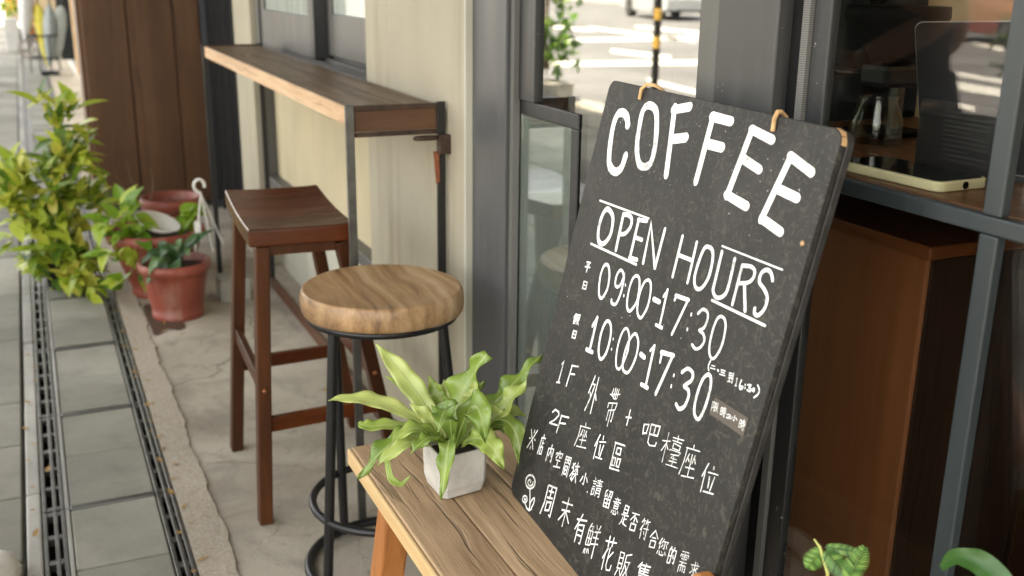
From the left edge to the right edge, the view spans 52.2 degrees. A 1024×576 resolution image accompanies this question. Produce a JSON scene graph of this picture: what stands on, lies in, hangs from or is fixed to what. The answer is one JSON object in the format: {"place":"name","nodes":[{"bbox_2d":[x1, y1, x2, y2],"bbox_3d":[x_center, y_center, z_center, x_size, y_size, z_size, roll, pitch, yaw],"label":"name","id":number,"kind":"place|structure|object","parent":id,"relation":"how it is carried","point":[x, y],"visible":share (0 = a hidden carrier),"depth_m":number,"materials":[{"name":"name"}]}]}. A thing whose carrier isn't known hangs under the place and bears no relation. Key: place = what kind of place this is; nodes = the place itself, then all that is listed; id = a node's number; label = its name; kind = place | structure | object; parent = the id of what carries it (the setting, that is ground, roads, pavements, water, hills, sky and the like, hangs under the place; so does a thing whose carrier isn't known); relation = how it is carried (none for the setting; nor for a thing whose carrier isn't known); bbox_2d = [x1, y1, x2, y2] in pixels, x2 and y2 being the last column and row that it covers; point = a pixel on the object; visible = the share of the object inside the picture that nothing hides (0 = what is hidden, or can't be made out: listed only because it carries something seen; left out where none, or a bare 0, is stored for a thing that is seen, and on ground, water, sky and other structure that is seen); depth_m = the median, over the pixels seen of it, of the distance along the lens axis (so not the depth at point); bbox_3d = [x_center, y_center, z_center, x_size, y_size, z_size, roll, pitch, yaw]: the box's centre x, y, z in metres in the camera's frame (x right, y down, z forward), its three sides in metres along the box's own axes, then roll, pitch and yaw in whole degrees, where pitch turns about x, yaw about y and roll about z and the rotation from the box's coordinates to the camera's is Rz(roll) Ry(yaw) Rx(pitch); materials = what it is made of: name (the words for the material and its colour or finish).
{"place":"outdoors","nodes":[
{"label":"outdoors","id":0,"kind":"place"},
{"bbox_2d":[0,0,19,26],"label":"ground","id":1,"kind":"structure","parent":0,"point":[2,16],"depth_m":28.87,"materials":[{"name":"grey concrete"}]},
{"bbox_2d":[19,27,198,575],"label":"sidewalk","id":2,"kind":"structure","parent":1,"relation":"on","point":[109,505],"depth_m":2.87,"materials":[{"name":"concrete"}]},
{"bbox_2d":[18,25,44,575],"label":"channel edging","id":3,"kind":"object","parent":2,"relation":"attached to","point":[35,553],"visible":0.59,"depth_m":2.92,"materials":[{"name":"grey concrete"}]},
{"bbox_2d":[32,528,38,536],"bbox_3d":[-1.088,0.558,2.390,0.012,0.006,0.030,-1,17,-7],"label":"fallen leaf","id":4,"kind":"object","parent":3,"relation":"on","point":[35,532],"visible":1,"depth_m":2.39,"materials":[{"name":"orange plant"}]},
{"bbox_2d":[0,75,123,303],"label":"variegated shrub","id":5,"kind":"object","parent":2,"relation":"on","point":[56,251],"visible":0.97,"depth_m":4.10,"materials":[{"name":"green plant"}]},
{"bbox_2d":[90,209,239,575],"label":"aggregate kerb","id":6,"kind":"structure","parent":2,"relation":"on","point":[206,531],"depth_m":2.81,"materials":[{"name":"grey concrete"}]},
{"bbox_2d":[197,0,1023,575],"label":"cafe building","id":7,"kind":"structure","parent":1,"relation":"on","point":[519,88],"depth_m":2.19,"materials":[{"name":"concrete"}]},
{"bbox_2d":[199,0,243,216],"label":"folding gate","id":8,"kind":"structure","parent":7,"relation":"attached to","point":[216,22],"depth_m":5.23,"materials":[{"name":"black metal"}]},
{"bbox_2d":[254,0,371,264],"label":"window","id":9,"kind":"structure","parent":7,"relation":"in","point":[306,146],"depth_m":3.63,"materials":[{"name":"grey paint"}]},
{"bbox_2d":[672,0,884,120],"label":"window","id":10,"kind":"structure","parent":7,"relation":"on","point":[851,53],"depth_m":1.80,"materials":[{"name":"glass"}]},
{"bbox_2d":[784,193,1023,575],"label":"cabinet","id":11,"kind":"object","parent":7,"relation":"on","point":[891,294],"visible":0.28,"depth_m":1.45,"materials":[{"name":"brown wood"}]},
{"bbox_2d":[829,117,1023,221],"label":"counter","id":12,"kind":"object","parent":7,"relation":"on","point":[905,149],"depth_m":1.27,"materials":[{"name":"brown wood"}]},
{"bbox_2d":[848,94,903,146],"bbox_3d":[0.529,-0.241,1.513,0.076,0.075,0.079,-15,23,-42],"label":"glass server","id":13,"kind":"object","parent":12,"relation":"on","point":[886,125],"visible":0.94,"depth_m":1.51,"materials":[{"name":"clear glass"}]},
{"bbox_2d":[834,4,951,138],"bbox_3d":[0.572,-0.322,1.579,0.152,0.202,0.152,-7,18,-23],"label":"coffee grinder","id":14,"kind":"object","parent":12,"relation":"on","point":[885,34],"visible":0.84,"depth_m":1.54,"materials":[{"name":"black metal"}]},
{"bbox_2d":[847,156,985,191],"bbox_3d":[0.478,-0.139,1.258,0.088,0.012,0.168,-7,18,-23],"label":"tray","id":15,"kind":"object","parent":12,"relation":"on","point":[917,175],"visible":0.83,"depth_m":1.23,"materials":[{"name":"beige plastic"}]},
{"bbox_2d":[915,98,997,179],"bbox_3d":[0.547,-0.185,1.288,0.016,0.084,0.132,-7,18,-23],"label":"dark tablet","id":16,"kind":"object","parent":12,"relation":"on","point":[955,136],"visible":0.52,"depth_m":1.28,"materials":[{"name":"black plastic"}]},
{"bbox_2d":[915,21,1023,183],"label":"glass panel","id":17,"kind":"object","parent":12,"relation":"on","point":[961,61],"visible":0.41,"depth_m":1.29,"materials":[{"name":"glass"}]},
{"bbox_2d":[914,0,1013,116],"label":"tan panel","id":18,"kind":"object","parent":7,"relation":"attached to","point":[981,10],"depth_m":1.68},
{"bbox_2d":[0,25,22,575],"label":"sidewalk","id":19,"kind":"structure","parent":0,"point":[11,525],"depth_m":3.45,"materials":[{"name":"grey concrete"}]},
{"bbox_2d":[3,18,20,51],"bbox_3d":[-7.598,-3.853,15.889,0.200,0.480,0.439,-7,18,-23],"label":"white planter","id":20,"kind":"object","parent":19,"relation":"on","point":[11,29],"visible":0.9,"depth_m":15.71,"materials":[{"name":"white ceramic"}]},
{"bbox_2d":[0,0,36,40],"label":"flowering bush","id":21,"kind":"object","parent":20,"relation":"in","point":[14,4],"visible":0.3,"depth_m":15.82,"materials":[{"name":"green plant"}]},
{"bbox_2d":[5,0,30,47],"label":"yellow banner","id":22,"kind":"object","parent":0,"point":[10,3],"visible":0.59,"depth_m":16.29,"materials":[{"name":"fabric"}]},
{"bbox_2d":[17,52,26,575],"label":"sidewalk bed","id":23,"kind":"object","parent":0,"point":[23,466],"depth_m":3.00,"materials":[{"name":"concrete"}]},
{"bbox_2d":[34,27,94,204],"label":"neighbour forecourt","id":24,"kind":"structure","parent":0,"point":[66,76],"depth_m":11.52,"materials":[{"name":"beige concrete"}]},
{"bbox_2d":[3,0,55,21],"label":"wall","id":25,"kind":"structure","parent":24,"relation":"on","point":[43,4],"depth_m":22.14,"materials":[{"name":"beige paint"}]},
{"bbox_2d":[18,34,60,75],"bbox_3d":[-5.624,-2.780,12.446,0.459,0.470,0.357,-7,18,-23],"label":"umbrella stand","id":26,"kind":"object","parent":24,"relation":"on","point":[51,72],"visible":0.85,"depth_m":12.35,"materials":[{"name":"black metal"}]},
{"bbox_2d":[18,0,33,42],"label":"umbrella","id":27,"kind":"object","parent":26,"relation":"in","point":[25,10],"visible":0.9,"depth_m":12.23,"materials":[{"name":"fabric"}]},
{"bbox_2d":[34,0,48,65],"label":"umbrella","id":28,"kind":"object","parent":26,"relation":"in","point":[38,15],"visible":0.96,"depth_m":12.30,"materials":[{"name":"fabric"}]},
{"bbox_2d":[42,0,55,66],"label":"umbrella","id":29,"kind":"object","parent":26,"relation":"in","point":[49,24],"visible":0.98,"depth_m":12.31,"materials":[{"name":"fabric"}]},
{"bbox_2d":[54,0,66,61],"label":"umbrella","id":30,"kind":"object","parent":26,"relation":"in","point":[61,19],"visible":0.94,"depth_m":12.44,"materials":[{"name":"fabric"}]},
{"bbox_2d":[55,0,75,59],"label":"neighbour shop","id":31,"kind":"structure","parent":24,"relation":"on","point":[68,52],"depth_m":13.29},
{"bbox_2d":[69,0,79,83],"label":"pale timber post","id":32,"kind":"object","parent":24,"relation":"on","point":[77,80],"visible":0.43,"depth_m":11.51,"materials":[{"name":"beige wood"}]},
{"bbox_2d":[68,60,80,83],"bbox_3d":[-5.705,-3.292,14.777,1.100,0.102,15.800,-7,18,-23],"label":"raised step","id":33,"kind":"object","parent":24,"relation":"on","point":[72,63],"depth_m":12.86,"materials":[{"name":"beige concrete"}]},
{"bbox_2d":[109,202,422,575],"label":"shop apron","id":34,"kind":"object","parent":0,"point":[195,361],"visible":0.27,"depth_m":2.93,"materials":[{"name":"concrete"}]},
{"bbox_2d":[72,0,211,211],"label":"timber column","id":35,"kind":"structure","parent":34,"relation":"on","point":[140,66],"depth_m":5.45,"materials":[{"name":"brown wood"}]},
{"bbox_2d":[105,217,204,298],"bbox_3d":[-1.411,-0.112,4.168,0.378,0.265,0.378,-7,18,-23],"label":"clay pot","id":36,"kind":"object","parent":34,"relation":"on","point":[138,290],"visible":0.28,"depth_m":4.04,"materials":[{"name":"red ceramic"}]},
{"bbox_2d":[79,183,208,291],"bbox_3d":[-1.444,-0.198,4.056,0.271,0.415,0.549,8,18,22],"label":"pothos plant","id":37,"kind":"object","parent":36,"relation":"in","point":[129,204],"visible":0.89,"depth_m":3.96,"materials":[{"name":"green plant"}]},
{"bbox_2d":[134,210,180,233],"bbox_3d":[-1.374,-0.255,4.055,0.167,0.078,0.171,-7,18,-23],"label":"dish","id":38,"kind":"object","parent":36,"relation":"in","point":[166,224],"visible":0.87,"depth_m":4.10,"materials":[{"name":"white ceramic"}]},
{"bbox_2d":[144,304,184,334],"bbox_3d":[-1.293,0.109,3.886,0.117,0.001,0.391,-7,18,-23],"label":"soil stain","id":39,"kind":"object","parent":34,"relation":"on","point":[157,327],"visible":0.73,"depth_m":3.81,"materials":[{"name":"brown soil"}]},
{"bbox_2d":[140,190,201,219],"bbox_3d":[-1.482,-0.254,4.573,0.258,0.300,0.258,-7,18,-23],"label":"clay pot","id":40,"kind":"object","parent":34,"relation":"on","point":[165,202],"visible":0.38,"depth_m":4.51,"materials":[{"name":"red ceramic"}]},
{"bbox_2d":[115,161,153,206],"bbox_3d":[-1.590,-0.424,4.408,0.156,0.222,0.035,-10,20,-31],"label":"bare twig","id":41,"kind":"object","parent":40,"relation":"in","point":[134,185],"visible":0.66,"depth_m":4.42,"materials":[{"name":"brown plant"}]},
{"bbox_2d":[137,251,210,321],"bbox_3d":[-1.251,-0.001,3.893,0.264,0.215,0.264,-7,18,-23],"label":"clay pot","id":42,"kind":"object","parent":34,"relation":"on","point":[182,300],"visible":0.85,"depth_m":3.82,"materials":[{"name":"red ceramic"}]},
{"bbox_2d":[141,229,214,285],"bbox_3d":[-1.245,-0.103,3.859,0.164,0.190,0.289,7,18,21],"label":"spear plant","id":43,"kind":"object","parent":42,"relation":"in","point":[172,255],"visible":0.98,"depth_m":3.82,"materials":[{"name":"green plant"}]},
{"bbox_2d":[192,178,223,251],"bbox_3d":[-1.173,-0.282,4.023,0.038,0.289,0.140,17,23,42],"label":"pot hanger","id":44,"kind":"object","parent":42,"relation":"attached to","point":[197,225],"visible":0.9,"depth_m":4.00,"materials":[{"name":"white plastic"}]},
{"bbox_2d":[215,272,250,302],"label":"concrete block","id":45,"kind":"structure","parent":34,"relation":"on","point":[223,285],"depth_m":4.09,"materials":[{"name":"grey concrete"}]},
{"bbox_2d":[225,185,392,525],"bbox_3d":[-0.509,0.135,2.623,0.380,0.716,0.503,-7,18,-23],"label":"bar stool","id":46,"kind":"object","parent":34,"relation":"on","point":[267,223],"visible":0.91,"depth_m":2.45,"materials":[{"name":"brown wood"}]},
{"bbox_2d":[201,43,450,518],"bbox_3d":[-0.650,-0.192,3.236,0.240,0.976,1.991,-7,18,-23],"label":"bar shelf","id":47,"kind":"object","parent":34,"relation":"on","point":[361,107],"visible":0.87,"depth_m":2.46,"materials":[{"name":"brown wood"}]},
{"bbox_2d":[299,264,463,575],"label":"round stool","id":48,"kind":"object","parent":34,"relation":"on","point":[380,302],"visible":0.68,"depth_m":2.09,"materials":[{"name":"brown wood"}]},
{"bbox_2d":[348,430,577,575],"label":"bench","id":49,"kind":"object","parent":34,"relation":"on","point":[491,527],"visible":0.67,"depth_m":1.60,"materials":[{"name":"brown wood"}]},
{"bbox_2d":[423,441,486,498],"bbox_3d":[-0.092,0.284,1.685,0.087,0.076,0.095,-7,18,-23],"label":"fern pot","id":50,"kind":"object","parent":49,"relation":"on","point":[467,474],"visible":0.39,"depth_m":1.65,"materials":[{"name":"ceramic"}]},
{"bbox_2d":[328,343,542,500],"bbox_3d":[-0.124,0.203,1.664,0.314,0.182,0.222,4,17,10],"label":"nest fern","id":51,"kind":"object","parent":50,"relation":"in","point":[446,412],"visible":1,"depth_m":1.65,"materials":[{"name":"green plant"}]},
{"bbox_2d":[512,81,853,575],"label":"menu board","id":52,"kind":"object","parent":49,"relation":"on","point":[700,236],"visible":1,"depth_m":1.31,"materials":[{"name":"black wood"}]},
{"bbox_2d":[692,571,713,575],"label":"wooden stop","id":53,"kind":"object","parent":49,"relation":"on","point":[706,573],"visible":1,"depth_m":1.16,"materials":[{"name":"orange wood"}]},
{"bbox_2d":[939,548,1011,575],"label":"arching leaf plant","id":54,"kind":"object","parent":34,"relation":"on","point":[977,562],"visible":1,"depth_m":1.01,"materials":[{"name":"green plant"}]},
{"bbox_2d":[803,539,870,575],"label":"feathery plant","id":55,"kind":"object","parent":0,"point":[823,558],"visible":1,"depth_m":1.11,"materials":[{"name":"green plant"}]}
]}

